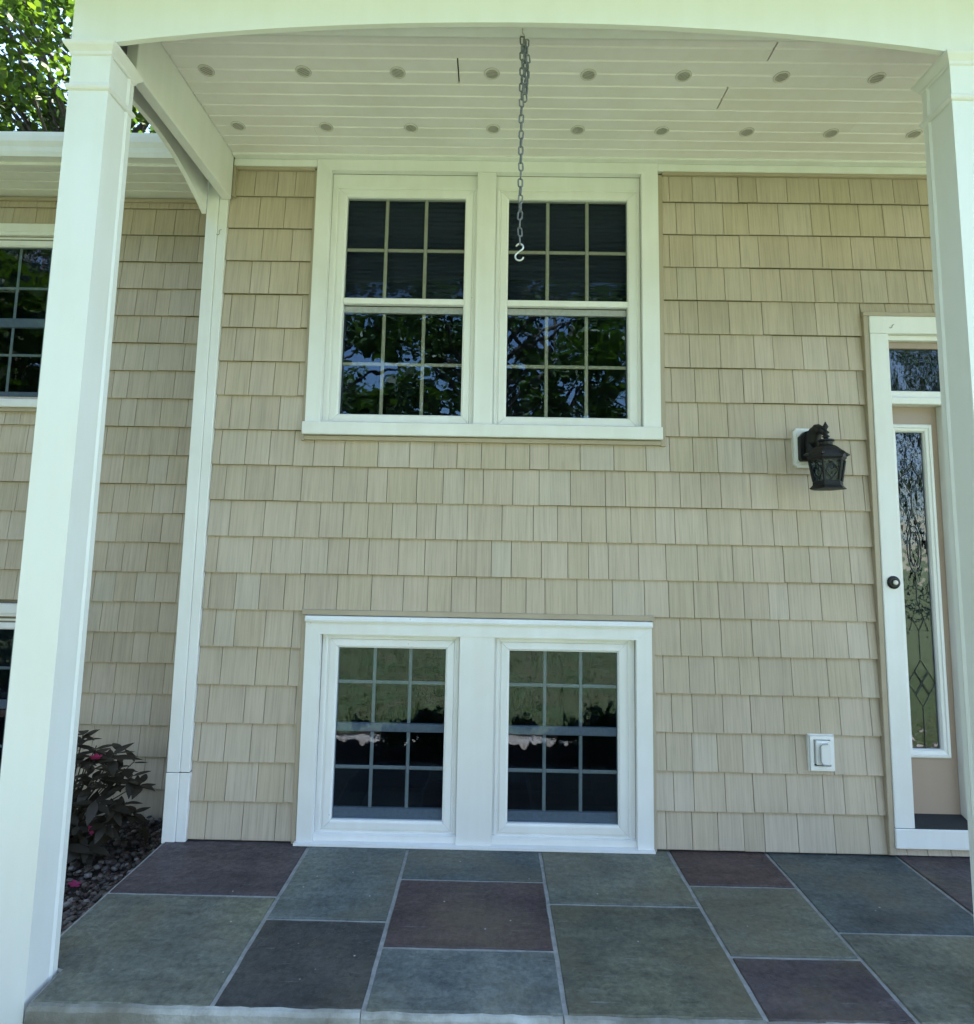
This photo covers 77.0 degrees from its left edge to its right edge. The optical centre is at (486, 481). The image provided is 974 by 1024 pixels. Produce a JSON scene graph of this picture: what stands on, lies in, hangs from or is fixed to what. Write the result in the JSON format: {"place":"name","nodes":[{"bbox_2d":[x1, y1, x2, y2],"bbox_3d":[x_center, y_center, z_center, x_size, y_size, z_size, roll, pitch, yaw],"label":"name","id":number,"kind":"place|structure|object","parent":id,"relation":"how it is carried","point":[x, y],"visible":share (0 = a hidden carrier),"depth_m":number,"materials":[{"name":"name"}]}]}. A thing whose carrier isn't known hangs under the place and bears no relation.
{"place":"outdoors","nodes":[
{"label":"outdoors","id":0,"kind":"place"},
{"bbox_2d":[0,9,150,132],"label":"sky","id":1,"kind":"structure","parent":0,"point":[67,19],"materials":[{"name":"white"}]},
{"bbox_2d":[60,815,162,934],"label":"pebbles","id":2,"kind":"object","parent":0,"point":[72,890],"visible":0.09,"depth_m":3.00,"materials":[{"name":"grey gravel"}]},
{"bbox_2d":[0,729,155,886],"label":"rhododendron shrub","id":3,"kind":"object","parent":2,"relation":"on","point":[119,811],"visible":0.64,"depth_m":2.95,"materials":[{"name":"green plant"}]},
{"bbox_2d":[24,840,973,1023],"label":"patio","id":4,"kind":"structure","parent":0,"point":[218,932],"depth_m":2.18,"materials":[{"name":"grey stone"}]},
{"bbox_2d":[0,39,143,1023],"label":"porch column","id":5,"kind":"structure","parent":4,"relation":"on","point":[41,727],"depth_m":2.04,"materials":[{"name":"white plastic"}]},
{"bbox_2d":[120,42,233,213],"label":"porch beam","id":6,"kind":"structure","parent":5,"relation":"on","point":[167,105],"depth_m":2.74,"materials":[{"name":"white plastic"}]},
{"bbox_2d":[71,0,973,54],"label":"porch beam","id":7,"kind":"structure","parent":5,"relation":"on","point":[937,27],"depth_m":2.19,"materials":[{"name":"white plastic"}]},
{"bbox_2d":[517,29,530,244],"bbox_3d":[0.135,-1.258,2.221,0.035,0.843,0.038,5,-8,-35],"label":"hanging chain","id":8,"kind":"object","parent":7,"relation":"hanging from","point":[524,49],"visible":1,"depth_m":2.23,"materials":[{"name":"metal"}]},
{"bbox_2d":[514,243,523,260],"bbox_3d":[0.115,-0.814,2.175,0.035,0.068,0.006,1,-6,0],"label":"hook","id":9,"kind":"object","parent":8,"relation":"hanging from","point":[519,251],"visible":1,"depth_m":2.17,"materials":[{"name":"metal"}]},
{"bbox_2d":[911,49,973,914],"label":"porch column","id":10,"kind":"structure","parent":4,"relation":"on","point":[943,85],"depth_m":2.12,"materials":[{"name":"white plastic"}]},
{"label":"lawn","id":11,"kind":"structure","parent":0,"visible":0},
{"bbox_2d":[0,0,155,132],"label":"deciduous tree","id":12,"kind":"object","parent":11,"relation":"on","point":[27,16],"visible":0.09,"depth_m":10.18,"materials":[{"name":"green plant"}]},
{"bbox_2d":[0,197,207,819],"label":"house wall","id":13,"kind":"structure","parent":11,"relation":"on","point":[127,681],"depth_m":3.76,"materials":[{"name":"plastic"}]},
{"bbox_2d":[0,603,16,771],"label":"sash window","id":14,"kind":"structure","parent":13,"relation":"attached to","point":[8,609],"depth_m":3.65,"materials":[{"name":"white plastic"}]},
{"bbox_2d":[0,618,15,628],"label":"window frame","id":15,"kind":"structure","parent":14,"relation":"in","point":[3,625],"depth_m":3.66,"materials":[{"name":"white plastic"}]},
{"bbox_2d":[0,223,54,411],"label":"sash window","id":16,"kind":"structure","parent":13,"relation":"attached to","point":[16,231],"depth_m":3.90,"materials":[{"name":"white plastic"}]},
{"bbox_2d":[0,237,53,399],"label":"window frame","id":17,"kind":"structure","parent":16,"relation":"in","point":[3,244],"depth_m":3.92,"materials":[{"name":"white plastic"}]},
{"bbox_2d":[0,131,208,198],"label":"eave","id":18,"kind":"object","parent":13,"relation":"on","point":[30,164],"depth_m":3.58,"materials":[{"name":"white plastic"}]},
{"bbox_2d":[161,157,969,856],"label":"house wall","id":19,"kind":"structure","parent":11,"relation":"on","point":[723,547],"depth_m":3.04,"materials":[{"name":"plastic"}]},
{"bbox_2d":[293,615,655,853],"bbox_3d":[-0.051,1.185,2.934,1.674,1.048,0.110,1,-6,0],"label":"double window","id":20,"kind":"structure","parent":19,"relation":"attached to","point":[474,812],"depth_m":2.92,"materials":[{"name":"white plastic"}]},
{"bbox_2d":[317,634,458,834],"bbox_3d":[-0.467,1.205,2.942,0.648,0.919,0.037,1,-6,0],"label":"window frame","id":21,"kind":"structure","parent":20,"relation":"in","point":[326,821],"depth_m":2.92,"materials":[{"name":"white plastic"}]},
{"bbox_2d":[494,638,631,838],"bbox_3d":[0.363,1.219,2.934,0.648,0.919,0.037,1,-6,0],"label":"window frame","id":22,"kind":"structure","parent":20,"relation":"in","point":[622,829],"depth_m":2.92,"materials":[{"name":"white plastic"}]},
{"bbox_2d":[301,159,662,440],"bbox_3d":[-0.012,-0.943,3.176,1.792,1.466,0.134,1,-6,0],"label":"double window","id":23,"kind":"structure","parent":19,"relation":"attached to","point":[458,260],"depth_m":3.20,"materials":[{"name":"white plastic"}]},
{"bbox_2d":[326,186,477,423],"bbox_3d":[-0.432,-0.911,3.172,0.745,1.287,0.037,1,-6,0],"label":"window frame","id":24,"kind":"structure","parent":23,"relation":"in","point":[344,194],"depth_m":3.17,"materials":[{"name":"white plastic"}]},
{"bbox_2d":[493,188,640,426],"bbox_3d":[0.414,-0.897,3.164,0.743,1.287,0.037,1,-6,0],"label":"window frame","id":25,"kind":"structure","parent":23,"relation":"in","point":[505,196],"depth_m":3.16,"materials":[{"name":"white plastic"}]},
{"bbox_2d":[161,34,940,167],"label":"porch ceiling","id":26,"kind":"structure","parent":19,"relation":"attached to","point":[622,100],"depth_m":2.77,"materials":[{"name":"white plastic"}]},
{"bbox_2d":[791,428,821,467],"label":"mounting block","id":27,"kind":"structure","parent":19,"relation":"attached to","point":[796,432],"depth_m":3.04,"materials":[{"name":"white plastic"}]},
{"bbox_2d":[806,734,834,771],"bbox_3d":[1.575,1.277,2.877,0.123,0.168,0.057,1,-6,0],"label":"outlet box","id":28,"kind":"object","parent":19,"relation":"attached to","point":[820,753],"visible":1,"depth_m":2.87,"materials":[{"name":"white plastic"}]},
{"bbox_2d":[797,422,849,490],"bbox_3d":[1.585,-0.121,2.901,0.180,0.326,0.260,3,-7,-18],"label":"wall lantern","id":29,"kind":"object","parent":19,"relation":"attached to","point":[814,447],"depth_m":2.86,"materials":[{"name":"black metal"}]},
{"bbox_2d":[868,316,968,849],"bbox_3d":[2.623,0.446,3.015,1.432,2.544,0.134,1,-6,0],"label":"entrance sidelight","id":30,"kind":"object","parent":19,"relation":"attached to","point":[927,767],"visible":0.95,"depth_m":3.01,"materials":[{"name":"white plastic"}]},
{"bbox_2d":[887,576,899,588],"bbox_3d":[1.958,0.486,2.940,0.062,0.062,0.022,1,-6,0],"label":"doorbell","id":31,"kind":"object","parent":30,"relation":"attached to","point":[893,582],"visible":1,"depth_m":2.94,"materials":[{"name":"black metal"}]}
]}

